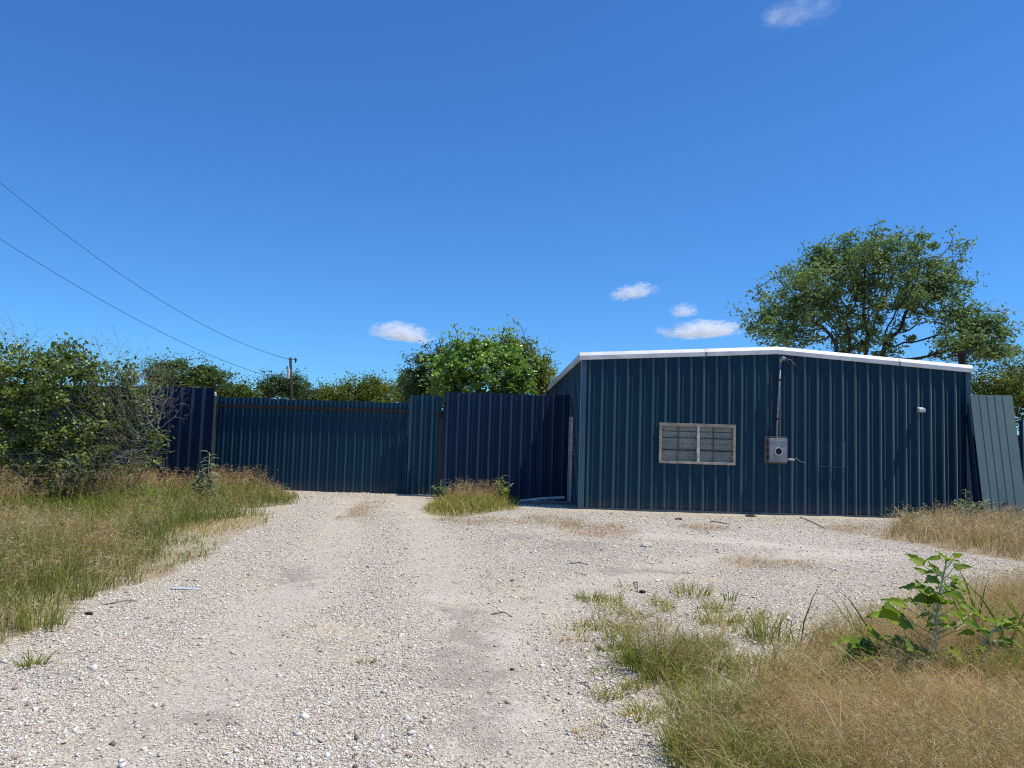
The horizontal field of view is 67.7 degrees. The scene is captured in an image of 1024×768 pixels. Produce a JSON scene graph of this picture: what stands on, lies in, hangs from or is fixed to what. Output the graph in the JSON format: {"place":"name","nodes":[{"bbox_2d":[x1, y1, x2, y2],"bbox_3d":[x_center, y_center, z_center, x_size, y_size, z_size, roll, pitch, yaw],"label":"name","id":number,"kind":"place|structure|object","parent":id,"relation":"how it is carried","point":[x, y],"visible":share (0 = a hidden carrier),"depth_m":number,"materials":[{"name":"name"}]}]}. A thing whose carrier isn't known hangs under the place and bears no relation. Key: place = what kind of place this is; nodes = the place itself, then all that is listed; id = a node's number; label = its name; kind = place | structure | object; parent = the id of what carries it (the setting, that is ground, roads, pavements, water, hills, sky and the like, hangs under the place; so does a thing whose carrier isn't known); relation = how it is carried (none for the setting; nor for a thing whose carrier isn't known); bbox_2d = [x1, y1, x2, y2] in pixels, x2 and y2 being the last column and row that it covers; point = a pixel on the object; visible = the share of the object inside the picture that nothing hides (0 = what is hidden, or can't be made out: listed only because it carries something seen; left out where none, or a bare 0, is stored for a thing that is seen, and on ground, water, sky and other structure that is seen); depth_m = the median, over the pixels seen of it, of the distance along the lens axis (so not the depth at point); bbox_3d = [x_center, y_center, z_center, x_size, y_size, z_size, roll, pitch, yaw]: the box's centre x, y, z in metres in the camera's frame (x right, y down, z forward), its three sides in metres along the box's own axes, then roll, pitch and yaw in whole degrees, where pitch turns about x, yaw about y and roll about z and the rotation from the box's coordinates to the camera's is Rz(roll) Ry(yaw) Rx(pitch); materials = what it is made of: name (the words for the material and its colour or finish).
{"place":"outdoors","nodes":[
{"label":"outdoors","id":0,"kind":"place"},
{"bbox_2d":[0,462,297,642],"bbox_3d":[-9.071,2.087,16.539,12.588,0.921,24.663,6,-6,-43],"label":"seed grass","id":1,"kind":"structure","parent":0,"point":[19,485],"depth_m":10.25,"materials":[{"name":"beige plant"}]},
{"bbox_2d":[0,473,302,643],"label":"grass","id":2,"kind":"structure","parent":0,"point":[183,519],"depth_m":11.27,"materials":[{"name":"green plant"}]},
{"bbox_2d":[420,488,521,516],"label":"grass","id":3,"kind":"structure","parent":0,"point":[485,503],"depth_m":17.41,"materials":[{"name":"green plant"}]},
{"bbox_2d":[0,490,1023,767],"bbox_3d":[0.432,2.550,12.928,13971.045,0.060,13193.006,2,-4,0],"label":"ground","id":4,"kind":"structure","parent":0,"point":[254,660],"depth_m":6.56,"materials":[{"name":"beige gravel"}]},
{"bbox_2d":[0,307,53,475],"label":"dead shrub","id":5,"kind":"object","parent":4,"relation":"on","point":[14,356],"visible":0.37,"depth_m":17.24,"materials":[{"name":"plant"}]},
{"bbox_2d":[0,644,61,668],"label":"grass tuft","id":6,"kind":"object","parent":4,"relation":"on","point":[32,662],"visible":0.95,"depth_m":4.99,"materials":[{"name":"green plant"}]},
{"bbox_2d":[2,589,91,632],"bbox_3d":[-3.684,1.775,5.971,0.773,0.304,0.806,2,-4,0],"label":"grass tuft","id":7,"kind":"object","parent":4,"relation":"on","point":[51,622],"visible":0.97,"depth_m":5.94,"materials":[{"name":"green plant"}]},
{"bbox_2d":[43,467,74,500],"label":"leafy weed","id":8,"kind":"object","parent":4,"relation":"on","point":[51,490],"visible":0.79,"depth_m":15.71,"materials":[{"name":"green plant"}]},
{"bbox_2d":[0,439,163,494],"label":"dead shrub","id":9,"kind":"object","parent":4,"relation":"on","point":[94,470],"visible":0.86,"depth_m":15.85,"materials":[{"name":"plant"}]},
{"bbox_2d":[62,577,107,599],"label":"grass tuft","id":10,"kind":"object","parent":4,"relation":"on","point":[92,594],"visible":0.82,"depth_m":7.17,"materials":[{"name":"green plant"}]},
{"bbox_2d":[0,332,174,497],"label":"overgrown bush","id":11,"kind":"object","parent":4,"relation":"on","point":[55,368],"visible":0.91,"depth_m":16.37,"materials":[{"name":"green plant"}]},
{"bbox_2d":[0,385,214,486],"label":"metal fence","id":12,"kind":"object","parent":4,"relation":"on","point":[191,432],"visible":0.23,"depth_m":19.65,"materials":[{"name":"blue metal"}]},
{"bbox_2d":[74,328,158,484],"bbox_3d":[-8.867,0.617,17.040,1.757,3.860,1.302,0,-5,28],"label":"dead shrub","id":13,"kind":"object","parent":4,"relation":"on","point":[116,371],"visible":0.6,"depth_m":17.01,"materials":[{"name":"brown plant"}]},
{"bbox_2d":[104,600,137,604],"bbox_3d":[-3.557,1.981,6.946,0.279,0.026,0.023,5,-5,-39],"label":"stick","id":14,"kind":"object","parent":4,"relation":"on","point":[119,601],"visible":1,"depth_m":6.93,"materials":[{"name":"brown wood"}]},
{"bbox_2d":[58,353,191,493],"bbox_3d":[-8.260,0.918,16.277,2.625,3.198,1.687,3,-5,-22],"label":"dead shrub","id":15,"kind":"object","parent":4,"relation":"on","point":[129,425],"visible":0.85,"depth_m":16.40,"materials":[{"name":"plant"}]},
{"bbox_2d":[130,480,163,501],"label":"leafy weed","id":16,"kind":"object","parent":4,"relation":"on","point":[147,488],"visible":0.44,"depth_m":15.98,"materials":[{"name":"green plant"}]},
{"bbox_2d":[170,587,198,589],"bbox_3d":[-3.271,2.044,7.634,0.280,0.012,0.050,1,-4,4],"label":"plastic strip","id":17,"kind":"object","parent":4,"relation":"on","point":[182,588],"visible":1,"depth_m":7.62,"materials":[{"name":"white plastic"}]},
{"bbox_2d":[134,347,242,391],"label":"oak tree","id":18,"kind":"object","parent":4,"relation":"on","point":[202,376],"visible":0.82,"depth_m":43.78,"materials":[{"name":"green plant"}]},
{"bbox_2d":[188,450,224,499],"bbox_3d":[-6.656,2.033,16.692,0.731,1.160,0.705,2,-4,0],"label":"leafy weed","id":19,"kind":"object","parent":4,"relation":"on","point":[205,481],"visible":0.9,"depth_m":16.60,"materials":[{"name":"green plant"}]},
{"bbox_2d":[210,392,216,478],"bbox_3d":[-8.344,1.574,21.273,0.100,2.708,0.100,2,-4,0],"label":"gate post","id":20,"kind":"object","parent":4,"relation":"on","point":[213,425],"visible":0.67,"depth_m":21.26,"materials":[{"name":"metal"}]},
{"bbox_2d":[205,371,267,397],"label":"oak tree","id":21,"kind":"object","parent":4,"relation":"on","point":[240,390],"visible":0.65,"depth_m":49.29,"materials":[{"name":"green plant"}]},
{"bbox_2d":[253,366,315,399],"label":"oak tree","id":22,"kind":"object","parent":4,"relation":"on","point":[274,387],"visible":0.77,"depth_m":51.61,"materials":[{"name":"green plant"}]},
{"bbox_2d":[286,357,296,399],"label":"utility pole","id":23,"kind":"object","parent":4,"relation":"on","point":[289,371],"visible":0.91,"depth_m":45.03,"materials":[{"name":"brown wood"}]},
{"bbox_2d":[2,184,287,358],"bbox_3d":[-15.213,-4.611,33.899,0.024,4.492,23.402,1,-4,11],"label":"power line","id":24,"kind":"object","parent":23,"relation":"attached to","point":[134,283],"visible":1,"depth_m":31.54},
{"bbox_2d":[2,240,292,382],"bbox_3d":[-14.269,-2.608,32.750,0.022,3.123,25.159,1,-4,6],"label":"power line","id":25,"kind":"object","parent":23,"relation":"attached to","point":[134,318],"visible":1,"depth_m":29.20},
{"bbox_2d":[286,377,326,399],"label":"oak tree","id":26,"kind":"object","parent":4,"relation":"on","point":[311,397],"visible":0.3,"depth_m":55.36,"materials":[{"name":"green plant"}]},
{"bbox_2d":[212,397,409,493],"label":"sliding gate","id":27,"kind":"structure","parent":4,"relation":"on","point":[333,446],"depth_m":21.41,"materials":[{"name":"blue metal"}]},
{"bbox_2d":[306,368,403,402],"bbox_3d":[-7.226,1.626,35.770,4.646,4.869,4.110,4,-5,-30],"label":"bushy tree","id":28,"kind":"object","parent":4,"relation":"on","point":[376,390],"visible":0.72,"depth_m":35.49,"materials":[{"name":"green plant"}]},
{"bbox_2d":[355,658,375,664],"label":"grass tuft","id":29,"kind":"object","parent":4,"relation":"on","point":[372,662],"visible":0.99,"depth_m":5.29,"materials":[{"name":"green plant"}]},
{"bbox_2d":[384,363,425,402],"bbox_3d":[-5.411,1.481,39.970,3.298,5.870,3.269,2,-4,0],"label":"oak tree","id":30,"kind":"object","parent":4,"relation":"on","point":[399,375],"visible":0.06,"depth_m":39.61,"materials":[{"name":"green plant"}]},
{"bbox_2d":[407,395,441,494],"bbox_3d":[-2.443,1.704,21.352,0.886,2.778,0.035,2,-4,-5],"label":"fence section","id":31,"kind":"object","parent":4,"relation":"on","point":[423,452],"visible":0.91,"depth_m":21.36,"materials":[{"name":"blue paint"}]},
{"bbox_2d":[387,336,472,401],"bbox_3d":[-3.169,0.912,30.825,3.591,5.802,3.353,2,-4,0],"label":"oak tree","id":32,"kind":"object","parent":4,"relation":"on","point":[412,386],"visible":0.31,"depth_m":30.68,"materials":[{"name":"green plant"}]},
{"bbox_2d":[431,481,448,497],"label":"leafy weed","id":33,"kind":"object","parent":4,"relation":"on","point":[440,491],"visible":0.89,"depth_m":20.02,"materials":[{"name":"green plant"}]},
{"bbox_2d":[437,410,443,489],"bbox_3d":[-1.989,1.898,20.978,0.150,2.364,0.170,2,-4,0],"label":"fence post","id":34,"kind":"object","parent":4,"relation":"on","point":[440,414],"visible":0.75,"depth_m":20.97,"materials":[{"name":"metal"}]},
{"bbox_2d":[443,475,507,504],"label":"seed grass","id":35,"kind":"structure","parent":4,"relation":"on","point":[466,491],"depth_m":19.08,"materials":[{"name":"beige plant"}]},
{"bbox_2d":[415,324,545,409],"bbox_3d":[-1.138,0.734,26.388,4.632,5.586,3.051,2,-4,0],"label":"broadleaf tree","id":36,"kind":"object","parent":4,"relation":"on","point":[454,374],"visible":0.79,"depth_m":26.23,"materials":[{"name":"green plant"}]},
{"bbox_2d":[493,475,514,498],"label":"leafy weed","id":37,"kind":"object","parent":4,"relation":"on","point":[502,490],"visible":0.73,"depth_m":19.84,"materials":[{"name":"green plant"}]},
{"bbox_2d":[441,392,569,500],"bbox_3d":[-0.187,1.698,20.928,3.421,2.866,0.588,2,-4,-1],"label":"metal fence","id":38,"kind":"object","parent":4,"relation":"on","point":[520,442],"visible":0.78,"depth_m":20.66,"materials":[{"name":"blue metal"}]},
{"bbox_2d":[477,315,560,394],"bbox_3d":[0.066,0.589,30.550,3.849,6.594,2.784,2,-4,0],"label":"oak tree","id":39,"kind":"object","parent":4,"relation":"on","point":[546,376],"visible":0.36,"depth_m":30.26,"materials":[{"name":"green plant"}]},
{"bbox_2d":[520,496,564,501],"bbox_3d":[0.771,2.912,19.280,1.189,0.170,0.070,3,-4,-16],"label":"trim strip","id":40,"kind":"object","parent":4,"relation":"on","point":[541,498],"depth_m":19.27,"materials":[{"name":"white paint"}]},
{"bbox_2d":[512,501,573,503],"bbox_3d":[0.782,2.977,19.140,1.550,0.030,0.140,2,-4,-8],"label":"plank","id":41,"kind":"object","parent":4,"relation":"on","point":[546,502],"visible":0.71,"depth_m":19.09,"materials":[{"name":"brown wood"}]},
{"bbox_2d":[567,417,572,502],"bbox_3d":[1.510,1.974,19.882,0.100,2.242,0.100,2,-4,0],"label":"channel post","id":42,"kind":"object","parent":4,"relation":"on","point":[569,478],"visible":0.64,"depth_m":19.88,"materials":[{"name":"metal"}]},
{"bbox_2d":[569,723,607,739],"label":"grass tuft","id":43,"kind":"object","parent":4,"relation":"on","point":[574,731],"visible":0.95,"depth_m":4.14,"materials":[{"name":"beige plant"}]},
{"bbox_2d":[572,588,609,601],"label":"grass tuft","id":44,"kind":"object","parent":4,"relation":"on","point":[589,596],"visible":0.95,"depth_m":7.64,"materials":[{"name":"green plant"}]},
{"bbox_2d":[574,646,610,657],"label":"grass tuft","id":45,"kind":"object","parent":4,"relation":"on","point":[590,651],"visible":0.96,"depth_m":5.74,"materials":[{"name":"green plant"}]},
{"bbox_2d":[580,664,621,678],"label":"grass tuft","id":46,"kind":"object","parent":4,"relation":"on","point":[607,667],"visible":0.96,"depth_m":5.27,"materials":[{"name":"green plant"}]},
{"bbox_2d":[594,638,621,651],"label":"grass tuft","id":47,"kind":"object","parent":4,"relation":"on","point":[607,649],"visible":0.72,"depth_m":5.85,"materials":[{"name":"green plant"}]},
{"bbox_2d":[581,617,634,630],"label":"grass tuft","id":48,"kind":"object","parent":4,"relation":"on","point":[604,624],"visible":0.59,"depth_m":6.71,"materials":[{"name":"plant"}]},
{"bbox_2d":[599,690,623,699],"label":"grass tuft","id":49,"kind":"object","parent":4,"relation":"on","point":[613,696],"visible":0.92,"depth_m":4.75,"materials":[{"name":"green plant"}]},
{"bbox_2d":[601,594,625,603],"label":"grass tuft","id":50,"kind":"object","parent":4,"relation":"on","point":[613,599],"visible":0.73,"depth_m":7.63,"materials":[{"name":"plant"}]},
{"bbox_2d":[597,627,639,641],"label":"grass tuft","id":51,"kind":"object","parent":4,"relation":"on","point":[610,633],"visible":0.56,"depth_m":6.20,"materials":[{"name":"green plant"}]},
{"bbox_2d":[613,694,665,723],"bbox_3d":[0.762,1.895,4.467,0.404,0.116,0.448,-1,-5,33],"label":"grass tuft","id":52,"kind":"object","parent":4,"relation":"on","point":[628,710],"visible":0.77,"depth_m":4.48,"materials":[{"name":"green plant"}]},
{"bbox_2d":[640,543,652,546],"bbox_3d":[2.066,2.478,11.700,0.187,0.092,0.142,3,-4,-18],"label":"rock","id":53,"kind":"object","parent":4,"relation":"on","point":[646,544],"visible":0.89,"depth_m":11.66,"materials":[{"name":"stone"}]},
{"bbox_2d":[591,623,722,675],"bbox_3d":[1.026,1.866,5.386,0.991,0.313,1.026,2,-4,0],"label":"grass tuft","id":54,"kind":"object","parent":4,"relation":"on","point":[626,653],"visible":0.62,"depth_m":5.35,"materials":[{"name":"green plant"}]},
{"bbox_2d":[616,597,760,712],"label":"seed grass","id":55,"kind":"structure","parent":4,"relation":"on","point":[674,641],"depth_m":5.31,"materials":[{"name":"green plant"}]},
{"bbox_2d":[666,579,716,598],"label":"grass tuft","id":56,"kind":"object","parent":4,"relation":"on","point":[690,593],"visible":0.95,"depth_m":8.07,"materials":[{"name":"green plant"}]},
{"bbox_2d":[694,598,747,627],"bbox_3d":[1.858,2.045,6.811,0.596,0.224,0.547,2,-4,0],"label":"grass tuft","id":57,"kind":"object","parent":4,"relation":"on","point":[727,621],"visible":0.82,"depth_m":6.81,"materials":[{"name":"green plant"}]},
{"bbox_2d":[720,589,739,601],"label":"grass tuft","id":58,"kind":"object","parent":4,"relation":"on","point":[730,596],"visible":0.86,"depth_m":7.85,"materials":[{"name":"plant"}]},
{"bbox_2d":[546,347,972,519],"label":"metal building","id":59,"kind":"structure","parent":4,"relation":"on","point":[772,431],"depth_m":18.48,"materials":[{"name":"blue paint"}]},
{"bbox_2d":[659,422,735,464],"bbox_3d":[4.460,1.444,18.426,1.866,0.971,0.134,2,-4,-1],"label":"window","id":60,"kind":"structure","parent":59,"relation":"in","point":[697,440],"depth_m":18.46,"materials":[{"name":"white paint"}]},
{"bbox_2d":[728,603,816,645],"bbox_3d":[2.059,1.952,6.191,0.785,0.301,0.738,5,-6,-41],"label":"grass tuft","id":61,"kind":"object","parent":4,"relation":"on","point":[759,632],"visible":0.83,"depth_m":6.21,"materials":[{"name":"green plant"}]},
{"bbox_2d":[553,566,1023,767],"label":"grass","id":62,"kind":"structure","parent":4,"relation":"on","point":[672,744],"depth_m":4.51,"materials":[{"name":"green plant"}]},
{"bbox_2d":[617,560,1023,767],"bbox_3d":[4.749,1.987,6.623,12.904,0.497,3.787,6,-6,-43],"label":"seed grass","id":63,"kind":"structure","parent":4,"relation":"on","point":[976,743],"depth_m":4.23,"materials":[{"name":"beige plant"}]},
{"bbox_2d":[725,218,1023,380],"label":"shade tree","id":64,"kind":"object","parent":4,"relation":"on","point":[804,305],"visible":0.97,"depth_m":32.52,"materials":[{"name":"green plant"}]},
{"bbox_2d":[893,506,919,522],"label":"leafy weed","id":65,"kind":"object","parent":4,"relation":"on","point":[908,515],"visible":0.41,"depth_m":17.03,"materials":[{"name":"plant"}]},
{"bbox_2d":[826,551,1023,676],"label":"broad leaved weed","id":66,"kind":"object","parent":4,"relation":"on","point":[928,596],"visible":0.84,"depth_m":5.47,"materials":[{"name":"green plant"}]},
{"bbox_2d":[965,412,977,517],"bbox_3d":[11.183,1.963,18.055,0.700,2.585,0.350,2,-4,0],"label":"metal sheet","id":67,"kind":"object","parent":4,"relation":"on","point":[971,470],"visible":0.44,"depth_m":18.06,"materials":[{"name":"blue paint"}]},
{"bbox_2d":[966,402,983,515],"bbox_3d":[11.240,1.835,17.971,0.826,2.830,0.442,2,-4,0],"label":"metal sheet","id":68,"kind":"object","parent":4,"relation":"on","point":[974,456],"visible":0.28,"depth_m":18.00,"materials":[{"name":"blue paint"}]},
{"bbox_2d":[953,489,997,519],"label":"leafy weed","id":69,"kind":"object","parent":4,"relation":"on","point":[974,506],"visible":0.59,"depth_m":16.64,"materials":[{"name":"green plant"}]},
{"bbox_2d":[958,581,1023,661],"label":"coarse grass","id":70,"kind":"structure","parent":4,"relation":"on","point":[1001,633],"depth_m":5.76,"materials":[{"name":"green plant"}]},
{"bbox_2d":[962,576,1023,638],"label":"coarse grass","id":71,"kind":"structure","parent":4,"relation":"on","point":[1014,611],"depth_m":5.54,"materials":[{"name":"green plant"}]},
{"bbox_2d":[970,395,1023,521],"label":"metal sheet","id":72,"kind":"object","parent":4,"relation":"on","point":[998,454],"visible":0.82,"depth_m":17.80,"materials":[{"name":"metal"}]},
{"bbox_2d":[971,349,1023,443],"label":"bushy tree","id":73,"kind":"object","parent":4,"relation":"on","point":[1000,385],"visible":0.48,"depth_m":26.81,"materials":[{"name":"green plant"}]},
{"bbox_2d":[989,354,1023,408],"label":"oak tree","id":74,"kind":"object","parent":4,"relation":"on","point":[1011,366],"visible":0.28,"depth_m":38.36,"materials":[{"name":"green plant"}]},
{"bbox_2d":[1019,420,1023,482],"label":"metal fence","id":75,"kind":"object","parent":4,"relation":"on","point":[1021,436],"visible":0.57,"depth_m":18.56,"materials":[{"name":"blue metal"}]},
{"bbox_2d":[0,0,1023,434],"label":"sky","id":76,"kind":"structure","parent":0,"point":[330,186],"materials":[{"name":"blue"}]},
{"bbox_2d":[332,500,903,642],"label":"dry grass","id":77,"kind":"structure","parent":0,"point":[596,532],"depth_m":14.49,"materials":[{"name":"plant"}]},
{"bbox_2d":[779,587,853,650],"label":"coarse grass","id":78,"kind":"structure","parent":0,"point":[803,622],"depth_m":5.93,"materials":[{"name":"green plant"}]},
{"bbox_2d":[823,591,873,639],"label":"coarse grass","id":79,"kind":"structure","parent":0,"point":[859,630],"depth_m":5.99,"materials":[{"name":"green plant"}]},
{"bbox_2d":[882,498,1023,561],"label":"dry grass","id":80,"kind":"structure","parent":0,"point":[990,526],"depth_m":13.82,"materials":[{"name":"beige plant"}]},
{"bbox_2d":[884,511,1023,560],"bbox_3d":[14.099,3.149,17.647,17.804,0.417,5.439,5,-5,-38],"label":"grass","id":81,"kind":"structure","parent":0,"point":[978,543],"depth_m":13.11,"materials":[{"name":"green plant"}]},
{"bbox_2d":[933,570,1004,639],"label":"coarse grass","id":82,"kind":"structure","parent":0,"point":[972,602],"depth_m":6.44,"materials":[{"name":"green plant"}]}
]}

